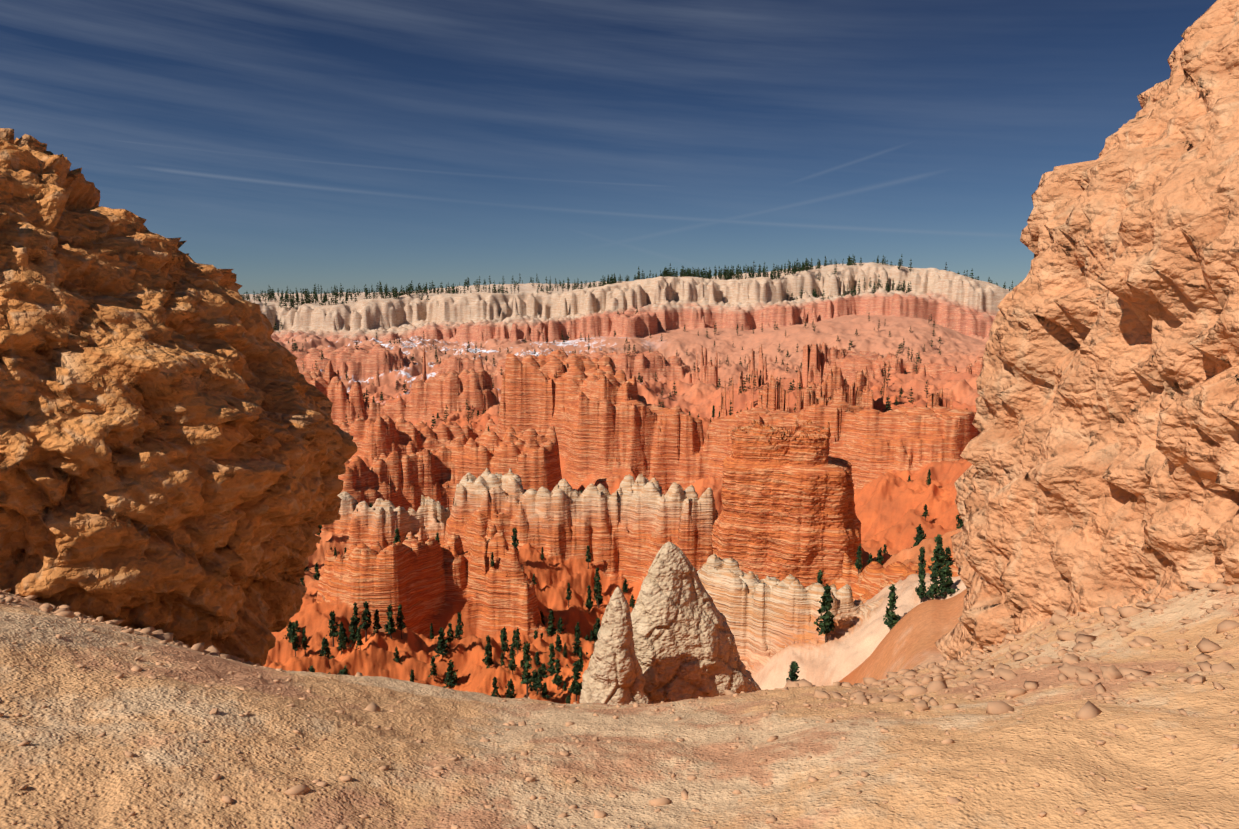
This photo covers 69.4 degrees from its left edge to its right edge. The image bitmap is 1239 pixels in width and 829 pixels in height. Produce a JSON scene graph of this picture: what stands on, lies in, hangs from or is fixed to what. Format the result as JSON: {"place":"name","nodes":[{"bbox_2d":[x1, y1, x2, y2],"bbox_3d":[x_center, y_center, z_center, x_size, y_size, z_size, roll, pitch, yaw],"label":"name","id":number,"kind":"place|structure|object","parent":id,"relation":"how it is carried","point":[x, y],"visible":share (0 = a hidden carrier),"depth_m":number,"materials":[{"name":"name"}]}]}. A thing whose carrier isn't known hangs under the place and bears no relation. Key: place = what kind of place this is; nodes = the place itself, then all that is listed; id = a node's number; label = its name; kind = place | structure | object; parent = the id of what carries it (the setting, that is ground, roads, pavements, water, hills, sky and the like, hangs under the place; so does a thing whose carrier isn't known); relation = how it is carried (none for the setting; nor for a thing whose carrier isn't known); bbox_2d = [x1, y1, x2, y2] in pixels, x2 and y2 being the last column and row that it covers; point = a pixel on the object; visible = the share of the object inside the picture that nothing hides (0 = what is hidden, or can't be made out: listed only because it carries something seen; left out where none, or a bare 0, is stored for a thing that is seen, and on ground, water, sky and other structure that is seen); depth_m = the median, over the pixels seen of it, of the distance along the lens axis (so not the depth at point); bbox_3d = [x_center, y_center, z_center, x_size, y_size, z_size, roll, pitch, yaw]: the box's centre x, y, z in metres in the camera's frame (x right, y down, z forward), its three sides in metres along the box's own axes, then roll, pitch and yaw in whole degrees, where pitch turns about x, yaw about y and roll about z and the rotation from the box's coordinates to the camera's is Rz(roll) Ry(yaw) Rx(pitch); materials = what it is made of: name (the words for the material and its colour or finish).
{"place":"outdoors","nodes":[
{"label":"outdoors","id":0,"kind":"place"},
{"bbox_2d":[0,0,1216,294],"label":"sky","id":1,"kind":"structure","parent":0,"point":[292,144],"materials":[{"name":"blue"}]},
{"bbox_2d":[0,262,1238,828],"bbox_3d":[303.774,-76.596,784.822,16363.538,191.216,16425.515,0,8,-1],"label":"ground","id":2,"kind":"structure","parent":0,"point":[566,460],"depth_m":126.51,"materials":[{"name":"orange stone"}]},
{"bbox_2d":[0,588,293,670],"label":"rubble stones","id":3,"kind":"object","parent":2,"relation":"on","point":[64,610],"visible":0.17,"depth_m":6.58,"materials":[{"name":"beige stone"}]},
{"bbox_2d":[0,128,357,665],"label":"outcrop rock","id":4,"kind":"object","parent":2,"relation":"on","point":[178,448],"visible":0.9,"depth_m":7.65,"materials":[{"name":"orange stone"}]},
{"bbox_2d":[283,620,298,641],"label":"pine tree","id":5,"kind":"object","parent":2,"relation":"on","point":[289,626],"visible":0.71,"depth_m":217.51,"materials":[{"name":"green plant"}]},
{"bbox_2d":[290,622,301,655],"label":"pine tree","id":6,"kind":"object","parent":2,"relation":"on","point":[294,639],"visible":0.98,"depth_m":212.23,"materials":[{"name":"green plant"}]},
{"bbox_2d":[295,620,301,632],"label":"pine tree","id":7,"kind":"object","parent":2,"relation":"on","point":[297,625],"visible":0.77,"depth_m":227.02,"materials":[{"name":"green plant"}]},
{"bbox_2d":[301,628,309,656],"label":"pine tree","id":8,"kind":"object","parent":2,"relation":"on","point":[304,640],"visible":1,"depth_m":213.28,"materials":[{"name":"green plant"}]},
{"bbox_2d":[308,666,314,671],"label":"pine tree","id":9,"kind":"object","parent":2,"relation":"on","point":[311,669],"visible":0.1,"depth_m":171.10,"materials":[{"name":"green plant"}]},
{"bbox_2d":[313,562,319,579],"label":"pine tree","id":10,"kind":"object","parent":2,"relation":"on","point":[316,576],"visible":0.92,"depth_m":280.45,"materials":[{"name":"green plant"}]},
{"bbox_2d":[315,637,332,658],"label":"pine tree","id":11,"kind":"object","parent":2,"relation":"on","point":[325,647],"visible":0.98,"depth_m":211.58,"materials":[{"name":"green plant"}]},
{"bbox_2d":[326,610,338,646],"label":"pine tree","id":12,"kind":"object","parent":2,"relation":"on","point":[333,633],"visible":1,"depth_m":216.80,"materials":[{"name":"green plant"}]},
{"bbox_2d":[337,631,346,654],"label":"pine tree","id":13,"kind":"object","parent":2,"relation":"on","point":[341,646],"visible":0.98,"depth_m":205.39,"materials":[{"name":"green plant"}]},
{"bbox_2d":[337,622,346,646],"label":"pine tree","id":14,"kind":"object","parent":2,"relation":"on","point":[340,625],"visible":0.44,"depth_m":216.56,"materials":[{"name":"green plant"}]},
{"bbox_2d":[341,666,348,674],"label":"pine tree","id":15,"kind":"object","parent":2,"relation":"on","point":[344,670],"visible":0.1,"depth_m":177.15,"materials":[{"name":"green plant"}]},
{"bbox_2d":[344,615,362,646],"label":"pine tree","id":16,"kind":"object","parent":2,"relation":"on","point":[353,627],"visible":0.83,"depth_m":206.90,"materials":[{"name":"green plant"}]},
{"bbox_2d":[352,602,360,625],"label":"pine tree","id":17,"kind":"object","parent":2,"relation":"on","point":[355,609],"visible":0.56,"depth_m":227.73,"materials":[{"name":"green plant"}]},
{"bbox_2d":[356,627,363,649],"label":"pine tree","id":18,"kind":"object","parent":2,"relation":"on","point":[359,641],"visible":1,"depth_m":196.98,"materials":[{"name":"green plant"}]},
{"bbox_2d":[359,601,371,641],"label":"pine tree","id":19,"kind":"object","parent":2,"relation":"on","point":[365,625],"visible":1,"depth_m":204.71,"materials":[{"name":"green plant"}]},
{"bbox_2d":[373,609,381,632],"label":"pine tree","id":20,"kind":"object","parent":2,"relation":"on","point":[377,626],"visible":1,"depth_m":205.90,"materials":[{"name":"green plant"}]},
{"bbox_2d":[384,604,396,638],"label":"pine tree","id":21,"kind":"object","parent":2,"relation":"on","point":[389,626],"visible":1,"depth_m":206.37,"materials":[{"name":"green plant"}]},
{"bbox_2d":[393,528,400,543],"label":"pine tree","id":22,"kind":"object","parent":2,"relation":"on","point":[397,538],"visible":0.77,"depth_m":284.26,"materials":[{"name":"green plant"}]},
{"bbox_2d":[393,646,402,662],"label":"pine tree","id":23,"kind":"object","parent":2,"relation":"on","point":[396,659],"visible":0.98,"depth_m":198.92,"materials":[{"name":"green plant"}]},
{"bbox_2d":[395,604,405,638],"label":"pine tree","id":24,"kind":"object","parent":2,"relation":"on","point":[400,623],"visible":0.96,"depth_m":207.97,"materials":[{"name":"green plant"}]},
{"bbox_2d":[410,669,414,681],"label":"pine tree","id":25,"kind":"object","parent":2,"relation":"on","point":[412,676],"visible":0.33,"depth_m":190.25,"materials":[{"name":"green plant"}]},
{"bbox_2d":[428,656,436,680],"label":"pine tree","id":26,"kind":"object","parent":2,"relation":"on","point":[433,670],"visible":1,"depth_m":197.10,"materials":[{"name":"green plant"}]},
{"bbox_2d":[430,623,434,638],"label":"pine tree","id":27,"kind":"object","parent":2,"relation":"on","point":[431,633],"visible":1,"depth_m":216.76,"materials":[{"name":"green plant"}]},
{"bbox_2d":[433,628,448,656],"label":"pine tree","id":28,"kind":"object","parent":2,"relation":"on","point":[442,646],"visible":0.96,"depth_m":200.97,"materials":[{"name":"green plant"}]},
{"bbox_2d":[442,660,458,687],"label":"pine tree","id":29,"kind":"object","parent":2,"relation":"on","point":[450,678],"visible":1,"depth_m":195.87,"materials":[{"name":"green plant"}]},
{"bbox_2d":[447,623,453,650],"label":"pine tree","id":30,"kind":"object","parent":2,"relation":"on","point":[450,636],"visible":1,"depth_m":201.80,"materials":[{"name":"green plant"}]},
{"bbox_2d":[454,628,461,638],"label":"pine tree","id":31,"kind":"object","parent":2,"relation":"on","point":[457,632],"visible":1,"depth_m":220.34,"materials":[{"name":"green plant"}]},
{"bbox_2d":[457,612,463,634],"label":"pine tree","id":32,"kind":"object","parent":2,"relation":"on","point":[459,626],"visible":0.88,"depth_m":233.45,"materials":[{"name":"green plant"}]},
{"bbox_2d":[482,635,491,665],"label":"pine tree","id":33,"kind":"object","parent":2,"relation":"on","point":[488,657],"visible":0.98,"depth_m":193.03,"materials":[{"name":"green plant"}]},
{"bbox_2d":[484,649,493,667],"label":"pine tree","id":34,"kind":"object","parent":2,"relation":"on","point":[491,663],"visible":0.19,"depth_m":194.30,"materials":[{"name":"green plant"}]},
{"bbox_2d":[490,551,494,567],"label":"pine tree","id":35,"kind":"object","parent":2,"relation":"on","point":[492,564],"visible":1,"depth_m":246.60,"materials":[{"name":"green plant"}]},
{"bbox_2d":[491,677,500,697],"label":"pine tree","id":36,"kind":"object","parent":2,"relation":"on","point":[494,686],"visible":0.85,"depth_m":179.56,"materials":[{"name":"green plant"}]},
{"bbox_2d":[500,652,504,665],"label":"pine tree","id":37,"kind":"object","parent":2,"relation":"on","point":[502,660],"visible":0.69,"depth_m":199.47,"materials":[{"name":"green plant"}]},
{"bbox_2d":[501,627,510,655],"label":"pine tree","id":38,"kind":"object","parent":2,"relation":"on","point":[504,647],"visible":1,"depth_m":208.74,"materials":[{"name":"green plant"}]},
{"bbox_2d":[505,679,516,697],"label":"pine tree","id":39,"kind":"object","parent":2,"relation":"on","point":[510,684],"visible":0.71,"depth_m":174.88,"materials":[{"name":"green plant"}]},
{"bbox_2d":[508,644,516,673],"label":"pine tree","id":40,"kind":"object","parent":2,"relation":"on","point":[511,666],"visible":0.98,"depth_m":188.32,"materials":[{"name":"green plant"}]},
{"bbox_2d":[511,630,516,650],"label":"pine tree","id":41,"kind":"object","parent":2,"relation":"on","point":[514,637],"visible":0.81,"depth_m":212.55,"materials":[{"name":"green plant"}]},
{"bbox_2d":[511,527,519,553],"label":"pine tree","id":42,"kind":"object","parent":2,"relation":"on","point":[514,538],"visible":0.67,"depth_m":279.57,"materials":[{"name":"green plant"}]},
{"bbox_2d":[515,627,521,653],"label":"pine tree","id":43,"kind":"object","parent":2,"relation":"on","point":[517,644],"visible":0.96,"depth_m":205.56,"materials":[{"name":"green plant"}]},
{"bbox_2d":[520,641,534,697],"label":"pine tree","id":44,"kind":"object","parent":2,"relation":"on","point":[527,667],"visible":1,"depth_m":170.88,"materials":[{"name":"green plant"}]},
{"bbox_2d":[528,669,542,693],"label":"pine tree","id":45,"kind":"object","parent":2,"relation":"on","point":[535,683],"visible":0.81,"depth_m":178.17,"materials":[{"name":"green plant"}]},
{"bbox_2d":[534,651,541,664],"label":"pine tree","id":46,"kind":"object","parent":2,"relation":"on","point":[537,659],"visible":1,"depth_m":200.84,"materials":[{"name":"green plant"}]},
{"bbox_2d":[536,668,542,692],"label":"pine tree","id":47,"kind":"object","parent":2,"relation":"on","point":[540,679],"visible":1,"depth_m":175.58,"materials":[{"name":"green plant"}]},
{"bbox_2d":[540,611,544,625],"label":"pine tree","id":48,"kind":"object","parent":2,"relation":"on","point":[542,617],"visible":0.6,"depth_m":251.88,"materials":[{"name":"green plant"}]},
{"bbox_2d":[541,547,543,560],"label":"pine tree","id":49,"kind":"object","parent":2,"relation":"on","point":[542,554],"visible":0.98,"depth_m":287.42,"materials":[{"name":"green plant"}]},
{"bbox_2d":[540,663,547,677],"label":"pine tree","id":50,"kind":"object","parent":2,"relation":"on","point":[544,669],"visible":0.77,"depth_m":197.86,"materials":[{"name":"green plant"}]},
{"bbox_2d":[541,682,551,698],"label":"pine tree","id":51,"kind":"object","parent":2,"relation":"on","point":[544,691],"visible":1,"depth_m":172.67,"materials":[{"name":"green plant"}]},
{"bbox_2d":[546,609,555,636],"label":"pine tree","id":52,"kind":"object","parent":2,"relation":"on","point":[551,629],"visible":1,"depth_m":242.62,"materials":[{"name":"green plant"}]},
{"bbox_2d":[547,643,555,672],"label":"pine tree","id":53,"kind":"object","parent":2,"relation":"on","point":[551,662],"visible":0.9,"depth_m":195.88,"materials":[{"name":"green plant"}]},
{"bbox_2d":[551,658,562,689],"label":"pine tree","id":54,"kind":"object","parent":2,"relation":"on","point":[557,680],"visible":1,"depth_m":183.60,"materials":[{"name":"green plant"}]},
{"bbox_2d":[554,635,562,651],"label":"pine tree","id":55,"kind":"object","parent":2,"relation":"on","point":[559,647],"visible":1,"depth_m":212.11,"materials":[{"name":"green plant"}]},
{"bbox_2d":[555,617,565,633],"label":"pine tree","id":56,"kind":"object","parent":2,"relation":"on","point":[560,625],"visible":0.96,"depth_m":223.21,"materials":[{"name":"green plant"}]},
{"bbox_2d":[561,680,566,690],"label":"pine tree","id":57,"kind":"object","parent":2,"relation":"on","point":[564,686],"visible":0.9,"depth_m":182.26,"materials":[{"name":"green plant"}]},
{"bbox_2d":[562,642,568,657],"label":"pine tree","id":58,"kind":"object","parent":2,"relation":"on","point":[565,653],"visible":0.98,"depth_m":210.95,"materials":[{"name":"green plant"}]},
{"bbox_2d":[565,583,571,607],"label":"pine tree","id":59,"kind":"object","parent":2,"relation":"on","point":[569,596],"visible":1,"depth_m":275.49,"materials":[{"name":"green plant"}]},
{"bbox_2d":[568,661,581,700],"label":"pine tree","id":60,"kind":"object","parent":2,"relation":"on","point":[575,687],"visible":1,"depth_m":173.12,"materials":[{"name":"green plant"}]},
{"bbox_2d":[575,621,581,637],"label":"pine tree","id":61,"kind":"object","parent":2,"relation":"on","point":[577,629],"visible":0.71,"depth_m":236.62,"materials":[{"name":"green plant"}]},
{"bbox_2d":[572,634,587,655],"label":"pine tree","id":62,"kind":"object","parent":2,"relation":"on","point":[576,647],"visible":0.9,"depth_m":216.94,"materials":[{"name":"green plant"}]},
{"bbox_2d":[577,647,583,670],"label":"pine tree","id":63,"kind":"object","parent":2,"relation":"on","point":[581,662],"visible":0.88,"depth_m":189.44,"materials":[{"name":"green plant"}]},
{"bbox_2d":[584,546,591,568],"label":"pine tree","id":64,"kind":"object","parent":2,"relation":"on","point":[588,558],"visible":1,"depth_m":294.94,"materials":[{"name":"green plant"}]},
{"bbox_2d":[585,585,592,613],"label":"pine tree","id":65,"kind":"object","parent":2,"relation":"on","point":[589,603],"visible":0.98,"depth_m":276.44,"materials":[{"name":"green plant"}]},
{"bbox_2d":[592,625,597,640],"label":"pine tree","id":66,"kind":"object","parent":2,"relation":"on","point":[594,637],"visible":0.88,"depth_m":261.07,"materials":[{"name":"green plant"}]},
{"bbox_2d":[595,618,599,635],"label":"pine tree","id":67,"kind":"object","parent":2,"relation":"on","point":[597,625],"visible":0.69,"depth_m":245.88,"materials":[{"name":"green plant"}]},
{"bbox_2d":[593,567,601,586],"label":"pine tree","id":68,"kind":"object","parent":2,"relation":"on","point":[597,575],"visible":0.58,"depth_m":290.16,"materials":[{"name":"green plant"}]},
{"bbox_2d":[593,578,602,607],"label":"pine tree","id":69,"kind":"object","parent":2,"relation":"on","point":[597,596],"visible":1,"depth_m":281.09,"materials":[{"name":"green plant"}]},
{"bbox_2d":[596,581,602,607],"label":"pine tree","id":70,"kind":"object","parent":2,"relation":"on","point":[600,600],"visible":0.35,"depth_m":283.17,"materials":[{"name":"green plant"}]},
{"bbox_2d":[579,587,649,704],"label":"rock spire","id":71,"kind":"structure","parent":2,"relation":"on","point":[613,674],"depth_m":48.29,"materials":[{"name":"beige stone"}]},
{"bbox_2d":[287,308,941,428],"bbox_3d":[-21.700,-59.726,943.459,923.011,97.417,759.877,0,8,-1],"label":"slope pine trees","id":72,"kind":"object","parent":2,"relation":"on","point":[663,406],"visible":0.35,"depth_m":969.50,"materials":[{"name":"green plant"}]},
{"bbox_2d":[0,590,1238,828],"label":"scattered stones","id":73,"kind":"object","parent":2,"relation":"on","point":[304,788],"visible":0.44,"depth_m":4.22,"materials":[{"name":"brown stone"}]},
{"bbox_2d":[622,578,628,592],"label":"pine tree","id":74,"kind":"object","parent":2,"relation":"on","point":[625,588],"visible":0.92,"depth_m":294.01,"materials":[{"name":"green plant"}]},
{"bbox_2d":[241,254,1015,330],"bbox_3d":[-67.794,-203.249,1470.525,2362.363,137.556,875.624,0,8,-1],"label":"conifer trees","id":75,"kind":"object","parent":2,"relation":"on","point":[727,274],"visible":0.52,"depth_m":1478.37,"materials":[{"name":"green plant"}]},
{"bbox_2d":[629,594,635,607],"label":"pine tree","id":76,"kind":"object","parent":2,"relation":"on","point":[632,604],"visible":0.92,"depth_m":287.30,"materials":[{"name":"green plant"}]},
{"bbox_2d":[630,541,760,703],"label":"rock spire","id":77,"kind":"structure","parent":2,"relation":"on","point":[685,646],"depth_m":52.28,"materials":[{"name":"beige stone"}]},
{"bbox_2d":[711,420,862,587],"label":"rock butte","id":78,"kind":"object","parent":2,"relation":"on","point":[788,502],"visible":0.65,"depth_m":260.44,"materials":[{"name":"orange stone"}]},
{"bbox_2d":[786,661,799,681],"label":"pine tree","id":79,"kind":"object","parent":2,"relation":"on","point":[794,667],"visible":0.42,"depth_m":97.79,"materials":[{"name":"green plant"}]},
{"bbox_2d":[816,570,823,585],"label":"pine tree","id":80,"kind":"object","parent":2,"relation":"on","point":[820,577],"visible":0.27,"depth_m":172.93,"materials":[{"name":"green plant"}]},
{"bbox_2d":[814,583,834,642],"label":"pine tree","id":81,"kind":"object","parent":2,"relation":"on","point":[826,625],"visible":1,"depth_m":121.34,"materials":[{"name":"green plant"}]},
{"bbox_2d":[855,544,862,573],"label":"pine tree","id":82,"kind":"object","parent":2,"relation":"on","point":[858,560],"visible":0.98,"depth_m":154.62,"materials":[{"name":"green plant"}]},
{"bbox_2d":[866,553,873,564],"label":"pine tree","id":83,"kind":"object","parent":2,"relation":"on","point":[871,559],"visible":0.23,"depth_m":182.64,"materials":[{"name":"green plant"}]},
{"bbox_2d":[876,547,883,564],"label":"pine tree","id":84,"kind":"object","parent":2,"relation":"on","point":[879,558],"visible":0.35,"depth_m":181.91,"materials":[{"name":"green plant"}]},
{"bbox_2d":[883,584,899,629],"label":"pine tree","id":85,"kind":"object","parent":2,"relation":"on","point":[892,619],"visible":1,"depth_m":112.41,"materials":[{"name":"green plant"}]},
{"bbox_2d":[911,524,921,547],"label":"pine tree","id":86,"kind":"object","parent":2,"relation":"on","point":[916,538],"visible":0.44,"depth_m":185.94,"materials":[{"name":"green plant"}]},
{"bbox_2d":[915,566,926,602],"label":"pine tree","id":87,"kind":"object","parent":2,"relation":"on","point":[921,589],"visible":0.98,"depth_m":115.98,"materials":[{"name":"green plant"}]},
{"bbox_2d":[916,527,925,545],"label":"pine tree","id":88,"kind":"object","parent":2,"relation":"on","point":[921,534],"visible":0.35,"depth_m":178.97,"materials":[{"name":"green plant"}]},
{"bbox_2d":[916,546,926,575],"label":"pine tree","id":89,"kind":"object","parent":2,"relation":"on","point":[922,562],"visible":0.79,"depth_m":124.78,"materials":[{"name":"green plant"}]},
{"bbox_2d":[922,504,928,519],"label":"pine tree","id":90,"kind":"object","parent":2,"relation":"on","point":[925,513],"visible":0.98,"depth_m":330.92,"materials":[{"name":"green plant"}]},
{"bbox_2d":[925,469,930,486],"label":"pine tree","id":91,"kind":"object","parent":2,"relation":"on","point":[928,481],"visible":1,"depth_m":356.43,"materials":[{"name":"green plant"}]},
{"bbox_2d":[926,566,943,599],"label":"pine tree","id":92,"kind":"object","parent":2,"relation":"on","point":[930,592],"visible":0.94,"depth_m":114.83,"materials":[{"name":"green plant"}]},
{"bbox_2d":[928,534,944,570],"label":"pine tree","id":93,"kind":"object","parent":2,"relation":"on","point":[938,557],"visible":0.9,"depth_m":124.74,"materials":[{"name":"green plant"}]},
{"bbox_2d":[937,551,945,578],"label":"pine tree","id":94,"kind":"object","parent":2,"relation":"on","point":[942,564],"visible":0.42,"depth_m":127.58,"materials":[{"name":"green plant"}]},
{"bbox_2d":[934,562,959,596],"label":"pine tree","id":95,"kind":"object","parent":2,"relation":"on","point":[945,585],"visible":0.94,"depth_m":114.53,"materials":[{"name":"green plant"}]},
{"bbox_2d":[944,547,952,565],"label":"pine tree","id":96,"kind":"object","parent":2,"relation":"on","point":[947,557],"visible":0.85,"depth_m":144.77,"materials":[{"name":"green plant"}]},
{"bbox_2d":[955,512,963,528],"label":"pine tree","id":97,"kind":"object","parent":2,"relation":"on","point":[960,522],"visible":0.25,"depth_m":169.24,"materials":[{"name":"green plant"}]},
{"bbox_2d":[723,571,1238,719],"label":"rubble stones","id":98,"kind":"object","parent":2,"relation":"on","point":[1083,639],"visible":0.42,"depth_m":6.20,"materials":[{"name":"stone"}]},
{"bbox_2d":[935,0,1238,660],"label":"outcrop rock","id":99,"kind":"object","parent":2,"relation":"on","point":[1100,453],"visible":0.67,"depth_m":8.17,"materials":[{"name":"orange stone"}]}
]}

